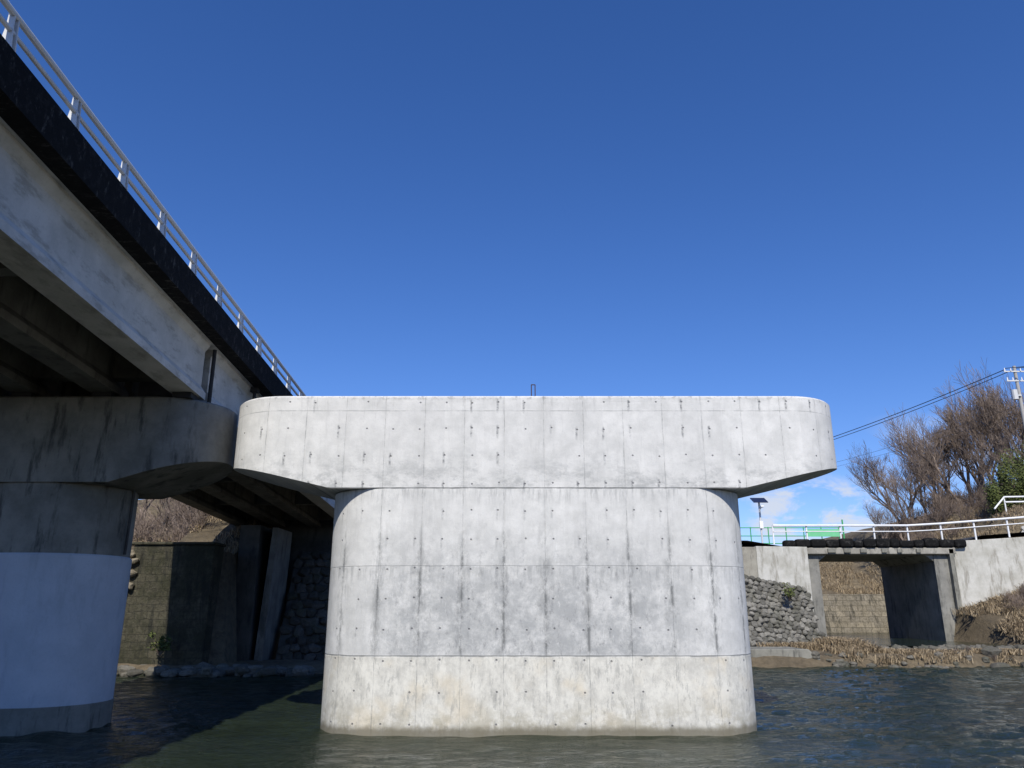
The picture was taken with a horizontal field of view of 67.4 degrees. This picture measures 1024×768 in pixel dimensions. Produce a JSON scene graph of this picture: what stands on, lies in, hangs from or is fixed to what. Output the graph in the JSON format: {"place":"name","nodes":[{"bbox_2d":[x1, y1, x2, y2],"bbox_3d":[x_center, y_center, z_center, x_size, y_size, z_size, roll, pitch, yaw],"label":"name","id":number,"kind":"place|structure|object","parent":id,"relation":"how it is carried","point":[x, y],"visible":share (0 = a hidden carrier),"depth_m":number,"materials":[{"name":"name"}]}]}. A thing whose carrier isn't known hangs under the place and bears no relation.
{"place":"outdoors","nodes":[
{"label":"outdoors","id":0,"kind":"place"},
{"bbox_2d":[0,666,1023,767],"bbox_3d":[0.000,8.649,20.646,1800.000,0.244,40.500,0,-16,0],"label":"river water","id":1,"kind":"structure","parent":0,"point":[870,717],"depth_m":15.55,"materials":[{"name":"blue liquid"}]},
{"bbox_2d":[0,0,1023,545],"label":"sky","id":2,"kind":"structure","parent":0,"point":[823,200],"materials":[{"name":"blue"}]},
{"bbox_2d":[118,497,1023,673],"bbox_3d":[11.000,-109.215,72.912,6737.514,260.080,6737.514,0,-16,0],"label":"ground","id":3,"kind":"structure","parent":0,"point":[968,628],"depth_m":35.37,"materials":[{"name":"brown soil"}]},
{"bbox_2d":[0,397,237,735],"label":"old bridge pier","id":4,"kind":"structure","parent":3,"relation":"on","point":[80,477],"depth_m":17.16,"materials":[{"name":"concrete"}]},
{"bbox_2d":[0,0,334,613],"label":"road bridge","id":5,"kind":"structure","parent":4,"relation":"on","point":[104,292],"depth_m":14.84,"materials":[{"name":"concrete"}]},
{"bbox_2d":[133,505,157,541],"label":"dry shrub","id":6,"kind":"object","parent":3,"relation":"on","point":[138,522],"visible":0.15,"depth_m":39.73,"materials":[{"name":"brown plant"}]},
{"bbox_2d":[135,513,161,539],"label":"dry shrub","id":7,"kind":"object","parent":3,"relation":"on","point":[150,528],"visible":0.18,"depth_m":46.13,"materials":[{"name":"brown plant"}]},
{"bbox_2d":[138,499,165,530],"bbox_3d":[-22.722,6.879,48.443,4.221,5.892,3.915,-11,-20,33],"label":"bare tree","id":8,"kind":"object","parent":3,"relation":"on","point":[149,504],"visible":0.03,"depth_m":48.04,"materials":[{"name":"brown plant"}]},
{"bbox_2d":[134,509,173,541],"bbox_3d":[-18.464,7.307,39.044,2.169,1.824,2.451,3,-17,-10],"label":"dry shrub","id":9,"kind":"object","parent":3,"relation":"on","point":[145,526],"visible":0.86,"depth_m":39.00,"materials":[{"name":"brown plant"}]},
{"bbox_2d":[162,498,171,518],"bbox_3d":[-23.044,7.500,51.673,1.658,3.920,2.512,2,-17,-8],"label":"bare tree","id":10,"kind":"object","parent":3,"relation":"on","point":[166,502],"visible":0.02,"depth_m":51.16,"materials":[{"name":"brown plant"}]},
{"bbox_2d":[138,505,198,541],"bbox_3d":[-18.545,8.073,42.351,4.386,2.930,3.882,4,-17,-12],"label":"dry shrub","id":11,"kind":"object","parent":3,"relation":"on","point":[179,525],"visible":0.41,"depth_m":42.19,"materials":[{"name":"brown plant"}]},
{"bbox_2d":[150,498,190,523],"bbox_3d":[-21.921,7.915,50.820,3.236,2.774,3.096,-11,-20,33],"label":"dry shrub","id":12,"kind":"object","parent":3,"relation":"on","point":[166,506],"visible":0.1,"depth_m":50.47,"materials":[{"name":"brown plant"}]},
{"bbox_2d":[118,542,225,664],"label":"mossy block wall","id":13,"kind":"structure","parent":3,"relation":"on","point":[172,594],"depth_m":31.68,"materials":[{"name":"stone"}]},
{"bbox_2d":[128,550,139,589],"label":"wall edge stones","id":14,"kind":"object","parent":13,"relation":"attached to","point":[133,572],"depth_m":31.87,"materials":[{"name":"grey stone"}]},
{"bbox_2d":[146,630,173,655],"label":"ivy plant","id":15,"kind":"object","parent":13,"relation":"attached to","point":[163,645],"visible":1,"depth_m":30.47,"materials":[{"name":"green plant"}]},
{"bbox_2d":[160,528,185,541],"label":"dry shrub","id":16,"kind":"object","parent":3,"relation":"on","point":[176,536],"visible":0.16,"depth_m":41.88,"materials":[{"name":"brown plant"}]},
{"bbox_2d":[140,498,221,541],"bbox_3d":[-16.770,6.919,38.848,3.527,2.996,3.985,-10,-19,29],"label":"dry shrub","id":17,"kind":"object","parent":3,"relation":"on","point":[177,520],"visible":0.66,"depth_m":38.64,"materials":[{"name":"brown plant"}]},
{"bbox_2d":[163,498,215,531],"bbox_3d":[-15.512,6.234,38.346,2.872,2.257,2.747,-5,-17,16],"label":"dry shrub","id":18,"kind":"object","parent":3,"relation":"on","point":[201,522],"visible":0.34,"depth_m":38.15,"materials":[{"name":"brown plant"}]},
{"bbox_2d":[167,508,214,528],"bbox_3d":[-18.593,8.300,46.779,4.086,3.575,4.616,12,-20,-35],"label":"dry shrub","id":19,"kind":"object","parent":3,"relation":"on","point":[193,518],"visible":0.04,"depth_m":46.74,"materials":[{"name":"brown plant"}]},
{"bbox_2d":[117,662,317,676],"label":"bank rocks","id":20,"kind":"object","parent":3,"relation":"on","point":[203,669],"visible":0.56,"depth_m":29.81,"materials":[{"name":"stone"}]},
{"bbox_2d":[236,525,285,660],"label":"dark recess wall","id":21,"kind":"structure","parent":3,"relation":"on","point":[253,552],"depth_m":34.54,"materials":[{"name":"concrete"}]},
{"bbox_2d":[254,528,291,660],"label":"abutment buttress","id":22,"kind":"structure","parent":3,"relation":"on","point":[270,624],"depth_m":35.00,"materials":[{"name":"concrete"}]},
{"bbox_2d":[275,550,331,659],"bbox_3d":[-7.175,10.720,36.133,7.072,5.868,3.319,0,-16,0],"label":"dark stone revetment","id":23,"kind":"object","parent":3,"relation":"on","point":[302,629],"visible":0.19,"depth_m":35.74,"materials":[{"name":"stone"}]},
{"bbox_2d":[234,384,836,737],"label":"new bridge pier","id":24,"kind":"structure","parent":3,"relation":"on","point":[542,565],"depth_m":16.72,"materials":[{"name":"concrete"}]},
{"bbox_2d":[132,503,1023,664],"bbox_3d":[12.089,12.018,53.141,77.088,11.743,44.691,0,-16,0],"label":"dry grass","id":25,"kind":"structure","parent":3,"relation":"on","point":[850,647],"depth_m":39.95,"materials":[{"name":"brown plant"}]},
{"bbox_2d":[742,547,757,577],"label":"concrete retaining wall","id":26,"kind":"structure","parent":3,"relation":"on","point":[750,561],"depth_m":43.77,"materials":[{"name":"grey concrete"}]},
{"bbox_2d":[744,574,825,646],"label":"stone masonry wall","id":27,"kind":"structure","parent":3,"relation":"on","point":[774,613],"depth_m":41.83,"materials":[{"name":"grey stone"}]},
{"bbox_2d":[782,582,794,599],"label":"ivy plant","id":28,"kind":"object","parent":27,"relation":"attached to","point":[789,593],"visible":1,"depth_m":41.74,"materials":[{"name":"green plant"}]},
{"bbox_2d":[750,647,819,659],"bbox_3d":[9.490,13.146,36.314,10.980,1.250,2.700,0,-16,0],"label":"concrete footing","id":29,"kind":"object","parent":3,"relation":"on","point":[779,651],"visible":0.22,"depth_m":35.16,"materials":[{"name":"grey concrete"}]},
{"bbox_2d":[822,594,888,632],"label":"channel block wall","id":30,"kind":"structure","parent":3,"relation":"on","point":[855,613],"depth_m":59.69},
{"bbox_2d":[845,440,899,523],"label":"bare tree","id":31,"kind":"object","parent":3,"relation":"on","point":[866,467],"visible":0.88,"depth_m":74.31,"materials":[{"name":"brown plant"}]},
{"bbox_2d":[860,497,912,538],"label":"bare tree","id":32,"kind":"object","parent":3,"relation":"on","point":[874,520],"visible":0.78,"depth_m":66.42,"materials":[{"name":"brown plant"}]},
{"bbox_2d":[755,537,1023,647],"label":"culvert bridge","id":33,"kind":"structure","parent":3,"relation":"on","point":[929,587],"depth_m":44.79,"materials":[{"name":"concrete"}]},
{"bbox_2d":[740,520,844,543],"bbox_3d":[18.157,10.581,51.902,8.782,2.800,0.148,0,-16,0],"label":"green fence","id":34,"kind":"object","parent":33,"relation":"on","point":[823,534],"visible":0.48,"depth_m":52.00,"materials":[{"name":"metal"}]},
{"bbox_2d":[772,516,1023,543],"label":"white guardrail","id":35,"kind":"object","parent":33,"relation":"on","point":[854,525],"visible":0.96,"depth_m":45.59,"materials":[{"name":"metal"}]},
{"bbox_2d":[888,530,902,538],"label":"dry shrub","id":36,"kind":"object","parent":3,"relation":"on","point":[894,535],"visible":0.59,"depth_m":66.90,"materials":[{"name":"brown plant"}]},
{"bbox_2d":[881,496,913,539],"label":"bare tree","id":37,"kind":"object","parent":3,"relation":"on","point":[899,513],"visible":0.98,"depth_m":65.27,"materials":[{"name":"brown plant"}]},
{"bbox_2d":[871,462,925,533],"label":"bare tree","id":38,"kind":"object","parent":3,"relation":"on","point":[895,486],"visible":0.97,"depth_m":66.48,"materials":[{"name":"brown plant"}]},
{"bbox_2d":[891,526,912,540],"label":"dry shrub","id":39,"kind":"object","parent":3,"relation":"on","point":[902,530],"visible":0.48,"depth_m":67.17,"materials":[{"name":"brown plant"}]},
{"bbox_2d":[872,456,946,528],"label":"bare tree","id":40,"kind":"object","parent":3,"relation":"on","point":[915,480],"visible":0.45,"depth_m":69.31,"materials":[{"name":"brown plant"}]},
{"bbox_2d":[881,434,944,516],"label":"bare tree","id":41,"kind":"object","parent":3,"relation":"on","point":[920,489],"visible":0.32,"depth_m":70.74,"materials":[{"name":"brown plant"}]},
{"bbox_2d":[908,522,923,534],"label":"dry shrub","id":42,"kind":"object","parent":3,"relation":"on","point":[913,527],"visible":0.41,"depth_m":65.60,"materials":[{"name":"brown plant"}]},
{"bbox_2d":[907,506,926,521],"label":"dry shrub","id":43,"kind":"object","parent":3,"relation":"on","point":[917,513],"visible":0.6,"depth_m":68.58,"materials":[{"name":"brown plant"}]},
{"bbox_2d":[811,644,1023,667],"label":"shore rocks","id":44,"kind":"object","parent":3,"relation":"on","point":[986,650],"visible":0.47,"depth_m":35.39,"materials":[{"name":"stone"}]},
{"bbox_2d":[905,531,931,539],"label":"dry shrub","id":45,"kind":"object","parent":3,"relation":"on","point":[920,534],"visible":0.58,"depth_m":61.57,"materials":[{"name":"brown plant"}]},
{"bbox_2d":[877,408,962,492],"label":"bare tree","id":46,"kind":"object","parent":3,"relation":"on","point":[893,424],"visible":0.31,"depth_m":74.49,"materials":[{"name":"brown plant"}]},
{"bbox_2d":[910,514,933,529],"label":"dry shrub","id":47,"kind":"object","parent":3,"relation":"on","point":[920,521],"visible":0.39,"depth_m":65.86,"materials":[{"name":"brown plant"}]},
{"bbox_2d":[916,518,934,529],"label":"dry shrub","id":48,"kind":"object","parent":3,"relation":"on","point":[926,526],"visible":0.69,"depth_m":63.69,"materials":[{"name":"brown plant"}]},
{"bbox_2d":[890,409,961,505],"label":"bare tree","id":49,"kind":"object","parent":3,"relation":"on","point":[911,446],"visible":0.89,"depth_m":68.31,"materials":[{"name":"brown plant"}]},
{"bbox_2d":[921,499,933,512],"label":"dry shrub","id":50,"kind":"object","parent":3,"relation":"on","point":[927,505],"visible":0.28,"depth_m":67.70,"materials":[{"name":"brown plant"}]},
{"bbox_2d":[925,531,939,539],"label":"dry shrub","id":51,"kind":"object","parent":3,"relation":"on","point":[932,535],"visible":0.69,"depth_m":61.08,"materials":[{"name":"brown plant"}]},
{"bbox_2d":[901,446,964,518],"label":"bare tree","id":52,"kind":"object","parent":3,"relation":"on","point":[921,473],"visible":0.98,"depth_m":66.23,"materials":[{"name":"brown plant"}]},
{"bbox_2d":[915,494,953,513],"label":"dry shrub","id":53,"kind":"object","parent":3,"relation":"on","point":[924,499],"visible":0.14,"depth_m":69.42,"materials":[{"name":"brown plant"}]},
{"bbox_2d":[918,495,954,521],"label":"dry shrub","id":54,"kind":"object","parent":3,"relation":"on","point":[938,504],"visible":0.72,"depth_m":64.44,"materials":[{"name":"brown plant"}]},
{"bbox_2d":[918,501,956,528],"bbox_3d":[35.217,10.877,63.139,2.246,2.226,3.103,7,-18,-23],"label":"dry shrub","id":55,"kind":"object","parent":3,"relation":"on","point":[935,517],"visible":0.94,"depth_m":62.94,"materials":[{"name":"brown plant"}]},
{"bbox_2d":[921,493,953,512],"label":"dry shrub","id":56,"kind":"object","parent":3,"relation":"on","point":[935,496],"visible":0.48,"depth_m":65.45,"materials":[{"name":"brown plant"}]},
{"bbox_2d":[917,431,964,496],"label":"bare tree","id":57,"kind":"object","parent":3,"relation":"on","point":[946,456],"visible":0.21,"depth_m":70.75,"materials":[{"name":"brown plant"}]},
{"bbox_2d":[920,487,966,511],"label":"dry shrub","id":58,"kind":"object","parent":3,"relation":"on","point":[928,497],"visible":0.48,"depth_m":66.22,"materials":[{"name":"brown plant"}]},
{"bbox_2d":[935,524,957,538],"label":"dry shrub","id":59,"kind":"object","parent":3,"relation":"on","point":[949,533],"visible":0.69,"depth_m":59.92,"materials":[{"name":"brown plant"}]},
{"bbox_2d":[931,486,966,505],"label":"dry shrub","id":60,"kind":"object","parent":3,"relation":"on","point":[955,492],"visible":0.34,"depth_m":66.39,"materials":[{"name":"brown plant"}]},
{"bbox_2d":[923,393,977,504],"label":"bare tree","id":61,"kind":"object","parent":3,"relation":"on","point":[963,479],"visible":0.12,"depth_m":75.39,"materials":[{"name":"brown plant"}]},
{"bbox_2d":[948,524,961,537],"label":"dry shrub","id":62,"kind":"object","parent":3,"relation":"on","point":[954,531],"visible":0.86,"depth_m":59.12,"materials":[{"name":"brown plant"}]},
{"bbox_2d":[948,499,967,510],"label":"dry shrub","id":63,"kind":"object","parent":3,"relation":"on","point":[958,504],"visible":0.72,"depth_m":64.52,"materials":[{"name":"brown plant"}]},
{"bbox_2d":[949,502,986,526],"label":"dry shrub","id":64,"kind":"object","parent":3,"relation":"on","point":[962,512],"visible":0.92,"depth_m":59.72,"materials":[{"name":"brown plant"}]},
{"bbox_2d":[950,480,992,508],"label":"dry shrub","id":65,"kind":"object","parent":3,"relation":"on","point":[968,491],"visible":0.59,"depth_m":65.29,"materials":[{"name":"brown plant"}]},
{"bbox_2d":[925,378,1021,484],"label":"bare tree","id":66,"kind":"object","parent":3,"relation":"on","point":[956,414],"visible":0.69,"depth_m":69.16,"materials":[{"name":"brown plant"}]},
{"bbox_2d":[942,403,1004,491],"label":"bare tree","id":67,"kind":"object","parent":3,"relation":"on","point":[967,458],"visible":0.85,"depth_m":68.20,"materials":[{"name":"brown plant"}]},
{"bbox_2d":[966,488,986,507],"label":"dry shrub","id":68,"kind":"object","parent":3,"relation":"on","point":[977,496],"visible":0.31,"depth_m":64.80,"materials":[{"name":"brown plant"}]},
{"bbox_2d":[965,493,988,510],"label":"dry shrub","id":69,"kind":"object","parent":3,"relation":"on","point":[981,499],"visible":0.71,"depth_m":62.95,"materials":[{"name":"brown plant"}]},
{"bbox_2d":[935,390,1023,481],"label":"bare tree","id":70,"kind":"object","parent":3,"relation":"on","point":[983,431],"visible":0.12,"depth_m":71.78,"materials":[{"name":"brown plant"}]},
{"bbox_2d":[951,358,1023,477],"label":"bare tree","id":71,"kind":"object","parent":3,"relation":"on","point":[980,401],"visible":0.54,"depth_m":67.91,"materials":[{"name":"brown plant"}]},
{"bbox_2d":[969,429,1010,484],"bbox_3d":[41.063,7.503,65.085,3.388,7.036,5.133,-13,-21,37],"label":"bare tree","id":72,"kind":"object","parent":3,"relation":"on","point":[986,464],"visible":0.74,"depth_m":64.83,"materials":[{"name":"brown plant"}]},
{"bbox_2d":[964,373,1023,459],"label":"bare tree","id":73,"kind":"object","parent":3,"relation":"on","point":[996,404],"visible":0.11,"depth_m":71.83,"materials":[{"name":"brown plant"}]},
{"bbox_2d":[978,493,1010,508],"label":"dry shrub","id":74,"kind":"object","parent":3,"relation":"on","point":[989,501],"visible":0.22,"depth_m":59.26,"materials":[{"name":"brown plant"}]},
{"bbox_2d":[982,475,1007,515],"bbox_3d":[36.862,8.625,58.524,1.693,3.349,2.224,-5,-17,17],"label":"evergreen bush","id":75,"kind":"object","parent":3,"relation":"on","point":[994,497],"visible":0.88,"depth_m":58.12,"materials":[{"name":"green plant"}]},
{"bbox_2d":[970,385,1023,470],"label":"bare tree","id":76,"kind":"object","parent":3,"relation":"on","point":[1016,422],"visible":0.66,"depth_m":66.12,"materials":[{"name":"brown plant"}]},
{"bbox_2d":[987,413,1023,478],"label":"bare tree","id":77,"kind":"object","parent":3,"relation":"on","point":[1004,442],"visible":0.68,"depth_m":62.85,"materials":[{"name":"brown plant"}]},
{"bbox_2d":[991,444,1023,507],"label":"evergreen bush","id":78,"kind":"object","parent":3,"relation":"on","point":[1006,472],"visible":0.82,"depth_m":58.89,"materials":[{"name":"green plant"}]},
{"bbox_2d":[994,496,1023,511],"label":"guardrail","id":79,"kind":"object","parent":3,"relation":"on","point":[1000,501],"visible":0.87,"depth_m":56.77,"materials":[{"name":"white metal"}]},
{"bbox_2d":[1001,589,1023,606],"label":"dry shrub","id":80,"kind":"object","parent":3,"relation":"on","point":[1008,595],"visible":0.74,"depth_m":42.38,"materials":[{"name":"brown plant"}]},
{"bbox_2d":[1002,594,1023,609],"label":"dry shrub","id":81,"kind":"object","parent":3,"relation":"on","point":[1018,602],"visible":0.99,"depth_m":41.36,"materials":[{"name":"brown plant"}]},
{"bbox_2d":[1003,366,1023,426],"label":"utility pole","id":82,"kind":"object","parent":3,"relation":"on","point":[1016,394],"visible":1,"depth_m":62.21,"materials":[{"name":"concrete"}]},
{"bbox_2d":[834,366,1023,465],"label":"power lines","id":83,"kind":"object","parent":82,"relation":"attached to","point":[929,404],"visible":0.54,"depth_m":68.51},
{"bbox_2d":[1004,436,1023,493],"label":"evergreen bush","id":84,"kind":"object","parent":3,"relation":"on","point":[1020,462],"visible":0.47,"depth_m":60.41,"materials":[{"name":"green plant"}]},
{"bbox_2d":[1015,472,1023,503],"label":"evergreen bush","id":85,"kind":"object","parent":3,"relation":"on","point":[1022,486],"visible":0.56,"depth_m":58.36,"materials":[{"name":"green plant"}]},
{"bbox_2d":[741,532,1023,547],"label":"road","id":86,"kind":"structure","parent":0,"point":[754,544],"depth_m":47.20,"materials":[{"name":"black asphalt"}]},
{"bbox_2d":[750,498,767,542],"bbox_3d":[15.400,8.484,47.361,0.900,3.050,0.950,0,-16,0],"label":"solar street lamp","id":87,"kind":"object","parent":86,"relation":"on","point":[759,501],"visible":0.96,"depth_m":47.55,"materials":[{"name":"white metal"}]},
{"bbox_2d":[827,633,1013,645],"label":"channel water","id":88,"kind":"structure","parent":0,"point":[883,639],"depth_m":43.20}
]}

